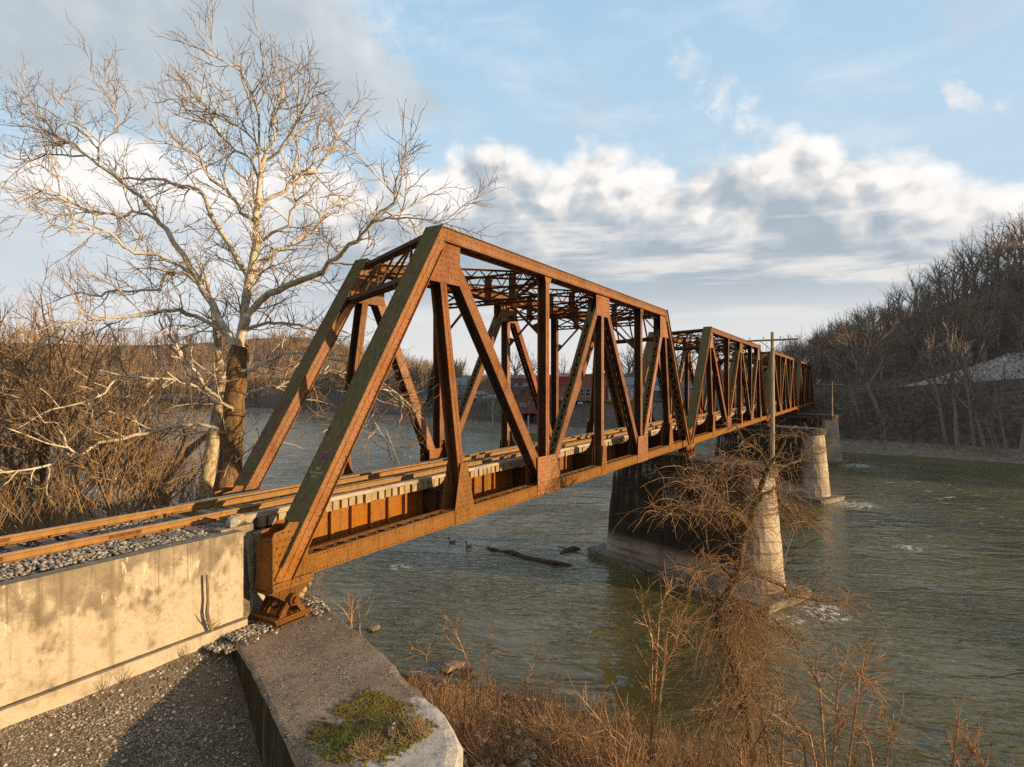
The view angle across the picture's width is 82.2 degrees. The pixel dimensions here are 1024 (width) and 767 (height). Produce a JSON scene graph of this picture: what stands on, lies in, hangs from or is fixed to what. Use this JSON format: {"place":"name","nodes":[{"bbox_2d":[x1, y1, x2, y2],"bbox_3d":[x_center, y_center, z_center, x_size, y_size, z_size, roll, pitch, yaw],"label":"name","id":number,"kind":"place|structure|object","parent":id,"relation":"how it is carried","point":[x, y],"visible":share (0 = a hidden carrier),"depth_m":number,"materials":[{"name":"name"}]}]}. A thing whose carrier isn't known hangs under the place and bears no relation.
{"place":"outdoors","nodes":[
{"label":"outdoors","id":0,"kind":"place"},
{"bbox_2d":[362,713,430,756],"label":"grass","id":1,"kind":"structure","parent":0,"point":[397,740],"depth_m":8.72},
{"bbox_2d":[0,273,1023,766],"bbox_3d":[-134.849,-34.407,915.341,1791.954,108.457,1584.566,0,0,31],"label":"ground","id":2,"kind":"structure","parent":0,"point":[848,441],"depth_m":27.25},
{"bbox_2d":[0,286,74,454],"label":"thicket tree","id":3,"kind":"object","parent":2,"relation":"on","point":[11,362],"visible":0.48,"depth_m":29.60,"materials":[{"name":"brown plant"}]},
{"bbox_2d":[0,302,110,508],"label":"thicket tree","id":4,"kind":"object","parent":2,"relation":"on","point":[4,474],"visible":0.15,"depth_m":37.88,"materials":[{"name":"brown plant"}]},
{"bbox_2d":[0,356,117,525],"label":"thicket tree","id":5,"kind":"object","parent":2,"relation":"on","point":[19,465],"visible":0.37,"depth_m":28.35,"materials":[{"name":"brown plant"}]},
{"bbox_2d":[0,303,119,529],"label":"thicket tree","id":6,"kind":"object","parent":2,"relation":"on","point":[32,459],"visible":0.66,"depth_m":26.89,"materials":[{"name":"brown plant"}]},
{"bbox_2d":[0,283,126,467],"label":"thicket tree","id":7,"kind":"object","parent":2,"relation":"on","point":[8,447],"visible":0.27,"depth_m":50.57,"materials":[{"name":"brown plant"}]},
{"bbox_2d":[15,388,152,513],"bbox_3d":[-32.257,5.828,45.273,10.129,11.960,5.897,0,0,-42],"label":"sycamore tree","id":8,"kind":"object","parent":2,"relation":"on","point":[81,465],"visible":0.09,"depth_m":44.88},
{"bbox_2d":[0,267,169,514],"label":"thicket tree","id":9,"kind":"object","parent":2,"relation":"on","point":[71,358],"visible":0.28,"depth_m":43.85,"materials":[{"name":"brown plant"}]},
{"bbox_2d":[0,296,183,524],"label":"thicket tree","id":10,"kind":"object","parent":2,"relation":"on","point":[88,489],"visible":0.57,"depth_m":27.93,"materials":[{"name":"brown plant"}]},
{"bbox_2d":[7,307,178,521],"bbox_3d":[-28.651,2.848,39.757,9.191,16.627,9.580,-6,1,38],"label":"thicket tree","id":11,"kind":"object","parent":2,"relation":"on","point":[68,421],"visible":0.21,"depth_m":40.13,"materials":[{"name":"brown plant"}]},
{"bbox_2d":[0,256,186,527],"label":"thicket tree","id":12,"kind":"object","parent":2,"relation":"on","point":[43,453],"visible":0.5,"depth_m":30.09,"materials":[{"name":"brown plant"}]},
{"bbox_2d":[0,298,202,514],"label":"thicket tree","id":13,"kind":"object","parent":2,"relation":"on","point":[104,469],"visible":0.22,"depth_m":43.12,"materials":[{"name":"brown plant"}]},
{"bbox_2d":[0,513,225,581],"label":"ballast","id":14,"kind":"structure","parent":2,"relation":"on","point":[67,557],"depth_m":11.23,"materials":[{"name":"gravel"}]},
{"bbox_2d":[0,642,251,766],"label":"gravel","id":15,"kind":"structure","parent":2,"relation":"on","point":[158,727],"depth_m":9.92,"materials":[{"name":"gravel"}]},
{"bbox_2d":[0,522,252,728],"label":"retaining wall","id":16,"kind":"structure","parent":2,"relation":"on","point":[82,625],"depth_m":10.51,"materials":[{"name":"concrete"}]},
{"bbox_2d":[201,575,220,631],"bbox_3d":[-6.135,4.466,11.943,0.082,1.182,0.432,0,0,31],"label":"sapling stick","id":17,"kind":"object","parent":16,"relation":"on","point":[209,623],"visible":1,"depth_m":11.88,"materials":[{"name":"wood"}]},
{"bbox_2d":[225,513,246,527],"bbox_3d":[-6.170,3.077,13.110,0.347,0.303,0.590,0,0,13],"label":"concrete chunk","id":18,"kind":"object","parent":16,"relation":"on","point":[235,520],"visible":0.99,"depth_m":12.94,"materials":[{"name":"concrete"}]},
{"bbox_2d":[73,383,180,513],"bbox_3d":[-31.772,7.287,49.739,9.191,16.627,9.580,4,3,36],"label":"thicket tree","id":19,"kind":"object","parent":2,"relation":"on","point":[140,450],"visible":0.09,"depth_m":48.80,"materials":[{"name":"brown plant"}]},
{"bbox_2d":[41,336,219,518],"bbox_3d":[-15.782,3.049,25.079,7.096,10.158,7.145,-7,-8,12],"label":"thicket tree","id":20,"kind":"object","parent":2,"relation":"on","point":[113,475],"visible":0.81,"depth_m":24.36,"materials":[{"name":"brown plant"}]},
{"bbox_2d":[74,419,207,518],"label":"thicket tree","id":21,"kind":"object","parent":2,"relation":"on","point":[157,487],"visible":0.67,"depth_m":26.48,"materials":[{"name":"brown plant"}]},
{"bbox_2d":[78,354,213,513],"bbox_3d":[-20.786,4.780,34.044,7.681,13.225,12.268,0,0,-35],"label":"thicket tree","id":22,"kind":"object","parent":2,"relation":"on","point":[160,448],"visible":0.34,"depth_m":34.30,"materials":[{"name":"brown plant"}]},
{"bbox_2d":[4,394,320,408],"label":"road bridge","id":23,"kind":"structure","parent":2,"relation":"on","point":[193,397],"depth_m":333.90,"materials":[{"name":"concrete"}]},
{"bbox_2d":[108,415,219,510],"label":"thicket tree","id":24,"kind":"object","parent":2,"relation":"on","point":[193,475],"visible":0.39,"depth_m":30.80,"materials":[{"name":"brown plant"}]},
{"bbox_2d":[82,363,260,513],"bbox_3d":[-22.031,5.441,37.950,10.817,15.195,8.936,4,-7,-12],"label":"thicket tree","id":25,"kind":"object","parent":2,"relation":"on","point":[193,437],"visible":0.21,"depth_m":38.05,"materials":[{"name":"brown plant"}]},
{"bbox_2d":[141,388,207,505],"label":"forked tree","id":26,"kind":"object","parent":2,"relation":"on","point":[188,451],"visible":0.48,"depth_m":33.24,"materials":[{"name":"brown plant"}]},
{"bbox_2d":[0,436,411,677],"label":"undergrowth","id":27,"kind":"object","parent":2,"relation":"on","point":[31,522],"visible":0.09,"depth_m":24.29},
{"bbox_2d":[177,256,236,499],"bbox_3d":[-14.623,2.283,28.306,2.364,16.975,5.417,0,0,-39],"label":"sycamore tree","id":28,"kind":"object","parent":2,"relation":"on","point":[206,491],"visible":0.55,"depth_m":27.77,"materials":[{"name":"beige plant"}]},
{"bbox_2d":[0,0,509,510],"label":"sycamore tree","id":29,"kind":"object","parent":2,"relation":"on","point":[232,428],"visible":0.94,"depth_m":25.57,"materials":[{"name":"beige plant"}]},
{"bbox_2d":[230,526,462,766],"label":"bridge abutment","id":30,"kind":"object","parent":2,"relation":"on","point":[299,678],"visible":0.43,"depth_m":10.25,"materials":[{"name":"concrete"}]},
{"bbox_2d":[202,596,333,653],"bbox_3d":[-5.072,5.243,12.847,1.519,0.210,3.019,0,0,31],"label":"rubble","id":31,"kind":"object","parent":30,"relation":"on","point":[236,635],"visible":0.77,"depth_m":12.37,"materials":[{"name":"gravel"}]},
{"bbox_2d":[299,687,439,766],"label":"moss","id":32,"kind":"object","parent":30,"relation":"on","point":[387,706],"visible":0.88,"depth_m":9.05,"materials":[{"name":"plant"}]},
{"bbox_2d":[314,723,372,756],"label":"grass","id":33,"kind":"structure","parent":32,"relation":"on","point":[342,745],"depth_m":8.58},
{"bbox_2d":[337,709,420,763],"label":"dry grass","id":34,"kind":"structure","parent":32,"relation":"on","point":[361,748],"depth_m":8.43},
{"bbox_2d":[384,707,438,745],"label":"dry grass","id":35,"kind":"structure","parent":32,"relation":"on","point":[418,727],"depth_m":8.80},
{"bbox_2d":[0,324,693,409],"bbox_3d":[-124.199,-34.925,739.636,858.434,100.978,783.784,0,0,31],"label":"woods","id":36,"kind":"object","parent":2,"relation":"on","point":[424,371],"visible":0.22,"depth_m":575.23,"materials":[{"name":"plant"}]},
{"bbox_2d":[334,590,373,634],"bbox_3d":[-4.560,8.669,17.460,1.748,4.769,1.759,0,0,23],"label":"bare shrub","id":37,"kind":"object","parent":2,"relation":"on","point":[351,611],"visible":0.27,"depth_m":17.60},
{"bbox_2d":[423,366,432,407],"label":"spruce tree","id":38,"kind":"object","parent":2,"relation":"on","point":[431,390],"visible":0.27,"depth_m":224.18,"materials":[{"name":"green plant"}]},
{"bbox_2d":[406,653,470,724],"bbox_3d":[-2.557,10.542,20.368,2.361,2.875,2.585,0,0,-7],"label":"bare shrub","id":39,"kind":"object","parent":2,"relation":"on","point":[430,698],"visible":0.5,"depth_m":20.07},
{"bbox_2d":[401,603,506,746],"bbox_3d":[-1.656,9.520,19.257,3.592,4.727,2.735,0,0,17],"label":"bare shrub","id":40,"kind":"object","parent":2,"relation":"on","point":[464,696],"visible":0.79,"depth_m":18.99,"materials":[{"name":"brown plant"}]},
{"bbox_2d":[255,377,689,429],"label":"bank brush","id":41,"kind":"object","parent":2,"relation":"on","point":[459,391],"visible":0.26,"depth_m":221.74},
{"bbox_2d":[464,625,559,766],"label":"bare shrub","id":42,"kind":"object","parent":2,"relation":"on","point":[500,728],"visible":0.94,"depth_m":18.46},
{"bbox_2d":[512,383,536,422],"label":"building","id":43,"kind":"structure","parent":2,"relation":"on","point":[522,395],"depth_m":178.01,"materials":[{"name":"brown brick"}]},
{"bbox_2d":[535,375,568,411],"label":"building","id":44,"kind":"structure","parent":2,"relation":"on","point":[563,379],"depth_m":186.00,"materials":[{"name":"red brick"}]},
{"bbox_2d":[518,667,597,766],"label":"bare shrub","id":45,"kind":"object","parent":2,"relation":"on","point":[558,748],"visible":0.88,"depth_m":17.53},
{"bbox_2d":[417,678,760,766],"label":"bank rubble","id":46,"kind":"object","parent":2,"relation":"on","point":[523,763],"visible":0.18,"depth_m":20.96,"materials":[{"name":"stone"}]},
{"bbox_2d":[576,374,606,404],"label":"building","id":47,"kind":"structure","parent":2,"relation":"on","point":[584,393],"depth_m":186.51,"materials":[{"name":"red brick"}]},
{"bbox_2d":[547,702,637,766],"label":"bare shrub","id":48,"kind":"object","parent":2,"relation":"on","point":[581,749],"visible":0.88,"depth_m":16.75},
{"bbox_2d":[559,671,661,766],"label":"bare shrub","id":49,"kind":"object","parent":2,"relation":"on","point":[615,745],"visible":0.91,"depth_m":16.51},
{"bbox_2d":[619,348,642,376],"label":"town tree","id":50,"kind":"object","parent":2,"relation":"on","point":[629,366],"visible":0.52,"depth_m":218.64,"materials":[{"name":"grey plant"}]},
{"bbox_2d":[575,571,710,766],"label":"bare shrub","id":51,"kind":"object","parent":2,"relation":"on","point":[651,744],"visible":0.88,"depth_m":17.49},
{"bbox_2d":[393,642,961,766],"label":"bank brush","id":52,"kind":"object","parent":2,"relation":"on","point":[665,752],"visible":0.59,"depth_m":20.68,"materials":[{"name":"plant"}]},
{"bbox_2d":[662,692,743,766],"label":"bare shrub","id":53,"kind":"object","parent":2,"relation":"on","point":[700,734],"visible":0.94,"depth_m":16.81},
{"bbox_2d":[595,416,901,764],"bbox_3d":[8.774,8.210,22.348,11.626,14.008,5.430,0,0,-17],"label":"vine tree","id":54,"kind":"object","parent":2,"relation":"on","point":[731,657],"visible":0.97,"depth_m":22.23,"materials":[{"name":"brown plant"}]},
{"bbox_2d":[674,680,832,766],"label":"bare shrub","id":55,"kind":"object","parent":2,"relation":"on","point":[731,733],"visible":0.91,"depth_m":16.23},
{"bbox_2d":[729,671,806,766],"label":"bare shrub","id":56,"kind":"object","parent":2,"relation":"on","point":[766,741],"visible":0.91,"depth_m":16.53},
{"bbox_2d":[758,693,875,766],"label":"bare shrub","id":57,"kind":"object","parent":2,"relation":"on","point":[831,739],"visible":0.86,"depth_m":15.59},
{"bbox_2d":[759,622,925,766],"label":"bare shrub","id":58,"kind":"object","parent":2,"relation":"on","point":[859,679],"visible":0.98,"depth_m":15.42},
{"bbox_2d":[833,352,860,420],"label":"bare tree","id":59,"kind":"object","parent":2,"relation":"on","point":[851,390],"visible":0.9,"depth_m":132.36,"materials":[{"name":"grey plant"}]},
{"bbox_2d":[810,312,901,417],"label":"bare tree","id":60,"kind":"object","parent":2,"relation":"on","point":[859,366],"visible":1,"depth_m":130.56,"materials":[{"name":"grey plant"}]},
{"bbox_2d":[705,253,1023,447],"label":"hillside woods","id":61,"kind":"object","parent":2,"relation":"on","point":[908,350],"visible":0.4,"depth_m":152.22,"materials":[{"name":"plant"}]},
{"bbox_2d":[838,690,921,766],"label":"bare shrub","id":62,"kind":"object","parent":2,"relation":"on","point":[867,745],"visible":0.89,"depth_m":15.41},
{"bbox_2d":[755,368,1023,452],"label":"bank undergrowth","id":63,"kind":"object","parent":2,"relation":"on","point":[925,390],"visible":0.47,"depth_m":127.78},
{"bbox_2d":[881,277,914,322],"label":"hill tree","id":64,"kind":"object","parent":2,"relation":"on","point":[898,298],"visible":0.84,"depth_m":216.04,"materials":[{"name":"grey plant"}]},
{"bbox_2d":[889,265,930,311],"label":"hill tree","id":65,"kind":"object","parent":2,"relation":"on","point":[912,287],"visible":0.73,"depth_m":211.67,"materials":[{"name":"grey plant"}]},
{"bbox_2d":[898,307,930,349],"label":"hill tree","id":66,"kind":"object","parent":2,"relation":"on","point":[909,322],"visible":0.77,"depth_m":158.19,"materials":[{"name":"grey plant"}]},
{"bbox_2d":[908,328,948,445],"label":"bare tree","id":67,"kind":"object","parent":2,"relation":"on","point":[939,407],"visible":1,"depth_m":117.34,"materials":[{"name":"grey plant"}]},
{"bbox_2d":[908,280,950,319],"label":"hill tree","id":68,"kind":"object","parent":2,"relation":"on","point":[917,299],"visible":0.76,"depth_m":176.09,"materials":[{"name":"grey plant"}]},
{"bbox_2d":[910,304,964,361],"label":"hill tree","id":69,"kind":"object","parent":2,"relation":"on","point":[931,327],"visible":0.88,"depth_m":145.93,"materials":[{"name":"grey plant"}]},
{"bbox_2d":[921,253,968,296],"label":"hill tree","id":70,"kind":"object","parent":2,"relation":"on","point":[937,269],"visible":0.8,"depth_m":205.74,"materials":[{"name":"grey plant"}]},
{"bbox_2d":[925,320,973,449],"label":"bare tree","id":71,"kind":"object","parent":2,"relation":"on","point":[955,420],"visible":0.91,"depth_m":114.87,"materials":[{"name":"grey plant"}]},
{"bbox_2d":[934,261,974,307],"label":"hill tree","id":72,"kind":"object","parent":2,"relation":"on","point":[957,280],"visible":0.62,"depth_m":186.04,"materials":[{"name":"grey plant"}]},
{"bbox_2d":[932,233,978,297],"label":"hill tree","id":73,"kind":"object","parent":2,"relation":"on","point":[960,261],"visible":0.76,"depth_m":201.32,"materials":[{"name":"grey plant"}]},
{"bbox_2d":[914,688,997,766],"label":"bare shrub","id":74,"kind":"object","parent":2,"relation":"on","point":[956,735],"visible":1,"depth_m":15.07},
{"bbox_2d":[941,267,982,311],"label":"hill tree","id":75,"kind":"object","parent":2,"relation":"on","point":[964,289],"visible":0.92,"depth_m":173.25,"materials":[{"name":"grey plant"}]},
{"bbox_2d":[945,312,979,362],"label":"hill tree","id":76,"kind":"object","parent":2,"relation":"on","point":[966,333],"visible":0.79,"depth_m":139.81,"materials":[{"name":"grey plant"}]},
{"bbox_2d":[905,351,1023,386],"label":"riprap","id":77,"kind":"object","parent":2,"relation":"on","point":[996,366],"visible":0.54,"depth_m":132.95,"materials":[{"name":"stone"}]},
{"bbox_2d":[940,332,989,453],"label":"bare tree","id":78,"kind":"object","parent":2,"relation":"on","point":[981,434],"visible":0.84,"depth_m":112.02,"materials":[{"name":"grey plant"}]},
{"bbox_2d":[944,343,990,451],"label":"bare tree","id":79,"kind":"object","parent":2,"relation":"on","point":[974,443],"visible":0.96,"depth_m":112.16,"materials":[{"name":"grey plant"}]},
{"bbox_2d":[946,226,1004,294],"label":"hill tree","id":80,"kind":"object","parent":2,"relation":"on","point":[962,242],"visible":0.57,"depth_m":204.78,"materials":[{"name":"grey plant"}]},
{"bbox_2d":[955,255,998,301],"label":"hill tree","id":81,"kind":"object","parent":2,"relation":"on","point":[978,284],"visible":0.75,"depth_m":174.77,"materials":[{"name":"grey plant"}]},
{"bbox_2d":[952,308,1002,361],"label":"hill tree","id":82,"kind":"object","parent":2,"relation":"on","point":[979,330],"visible":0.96,"depth_m":136.83,"materials":[{"name":"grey plant"}]},
{"bbox_2d":[947,722,1007,766],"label":"bare shrub","id":83,"kind":"object","parent":2,"relation":"on","point":[980,760],"visible":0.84,"depth_m":14.92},
{"bbox_2d":[966,379,996,453],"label":"bare tree","id":84,"kind":"object","parent":2,"relation":"on","point":[989,428],"visible":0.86,"depth_m":110.33,"materials":[{"name":"grey plant"}]},
{"bbox_2d":[970,389,1000,454],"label":"bare tree","id":85,"kind":"object","parent":2,"relation":"on","point":[992,428],"visible":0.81,"depth_m":109.39,"materials":[{"name":"grey plant"}]},
{"bbox_2d":[961,224,1012,287],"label":"hill tree","id":86,"kind":"object","parent":2,"relation":"on","point":[987,249],"visible":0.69,"depth_m":199.44,"materials":[{"name":"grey plant"}]},
{"bbox_2d":[968,325,1006,361],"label":"hill tree","id":87,"kind":"object","parent":2,"relation":"on","point":[996,337],"visible":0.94,"depth_m":135.95,"materials":[{"name":"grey plant"}]},
{"bbox_2d":[976,375,1010,456],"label":"bare tree","id":88,"kind":"object","parent":2,"relation":"on","point":[997,411],"visible":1,"depth_m":107.56,"materials":[{"name":"grey plant"}]},
{"bbox_2d":[967,213,1021,265],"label":"hill tree","id":89,"kind":"object","parent":2,"relation":"on","point":[994,246],"visible":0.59,"depth_m":202.99,"materials":[{"name":"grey plant"}]},
{"bbox_2d":[974,242,1021,291],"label":"hill tree","id":90,"kind":"object","parent":2,"relation":"on","point":[993,265],"visible":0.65,"depth_m":184.37,"materials":[{"name":"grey plant"}]},
{"bbox_2d":[980,245,1019,292],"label":"hill tree","id":91,"kind":"object","parent":2,"relation":"on","point":[989,268],"visible":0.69,"depth_m":180.18,"materials":[{"name":"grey plant"}]},
{"bbox_2d":[978,226,1023,281],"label":"hill tree","id":92,"kind":"object","parent":2,"relation":"on","point":[1007,236],"visible":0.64,"depth_m":200.08,"materials":[{"name":"brown plant"}]},
{"bbox_2d":[987,267,1019,305],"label":"hill tree","id":93,"kind":"object","parent":2,"relation":"on","point":[1007,284],"visible":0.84,"depth_m":161.05,"materials":[{"name":"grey plant"}]},
{"bbox_2d":[991,239,1023,283],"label":"hill tree","id":94,"kind":"object","parent":2,"relation":"on","point":[1013,248],"visible":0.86,"depth_m":179.79,"materials":[{"name":"brown plant"}]},
{"bbox_2d":[994,201,1023,265],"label":"hill tree","id":95,"kind":"object","parent":2,"relation":"on","point":[1015,233],"visible":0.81,"depth_m":201.23,"materials":[{"name":"brown plant"}]},
{"bbox_2d":[1007,360,1023,460],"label":"bare tree","id":96,"kind":"object","parent":2,"relation":"on","point":[1021,447],"visible":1,"depth_m":105.32,"materials":[{"name":"grey plant"}]},
{"bbox_2d":[0,0,1023,374],"label":"sky","id":97,"kind":"structure","parent":0,"point":[744,169],"materials":[{"name":"blue"}]},
{"bbox_2d":[21,400,1023,766],"bbox_3d":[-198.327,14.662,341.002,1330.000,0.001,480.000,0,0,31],"label":"river water","id":98,"kind":"structure","parent":0,"point":[923,558],"depth_m":37.31,"materials":[{"name":"liquid"}]},
{"bbox_2d":[440,660,463,672],"bbox_3d":[-2.993,13.874,28.802,1.319,0.316,0.935,0,0,-38],"label":"rock","id":99,"kind":"object","parent":98,"relation":"in","point":[444,665],"visible":0.74,"depth_m":28.66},
{"bbox_2d":[485,545,572,565],"bbox_3d":[0.958,13.990,47.436,8.767,0.596,0.970,0,0,37],"label":"drift log","id":100,"kind":"object","parent":98,"relation":"in","point":[523,556],"visible":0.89,"depth_m":46.56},
{"bbox_2d":[588,451,810,613],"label":"bridge pier","id":101,"kind":"structure","parent":98,"relation":"in","point":[641,549],"depth_m":42.01,"materials":[{"name":"concrete"}]},
{"bbox_2d":[213,224,692,630],"bbox_3d":[1.996,0.279,30.246,6.360,10.100,37.659,0,0,31],"label":"truss span","id":102,"kind":"object","parent":101,"relation":"on","point":[303,541],"visible":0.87,"depth_m":20.92,"materials":[{"name":"metal"}]},
{"bbox_2d":[0,398,791,578],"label":"railway track","id":103,"kind":"structure","parent":102,"relation":"on","point":[264,507],"depth_m":15.44,"materials":[{"name":"metal"}]},
{"bbox_2d":[631,326,768,456],"bbox_3d":[21.212,0.381,62.086,6.360,10.104,41.535,0,0,31],"label":"truss span","id":104,"kind":"object","parent":101,"relation":"on","point":[710,361],"visible":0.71,"depth_m":55.50,"materials":[{"name":"metal"}]},
{"bbox_2d":[747,332,797,463],"bbox_3d":[17.481,0.970,39.389,3.200,8.851,0.340,0,0,37],"label":"utility pole","id":105,"kind":"object","parent":101,"relation":"on","point":[772,403],"visible":0.98,"depth_m":39.32,"materials":[{"name":"brown wood"}]},
{"bbox_2d":[714,424,844,504],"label":"bridge pier","id":106,"kind":"structure","parent":98,"relation":"in","point":[822,484],"depth_m":72.09,"materials":[{"name":"concrete"}]},
{"bbox_2d":[729,350,798,425],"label":"truss span","id":107,"kind":"object","parent":106,"relation":"on","point":[787,371],"visible":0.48,"depth_m":92.14,"materials":[{"name":"metal"}]},
{"bbox_2d":[760,413,851,465],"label":"bridge pier","id":108,"kind":"structure","parent":98,"relation":"in","point":[829,423],"depth_m":104.60,"materials":[{"name":"concrete"}]},
{"bbox_2d":[774,361,813,412],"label":"truss span","id":109,"kind":"object","parent":108,"relation":"on","point":[805,395],"visible":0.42,"depth_m":124.10,"materials":[{"name":"metal"}]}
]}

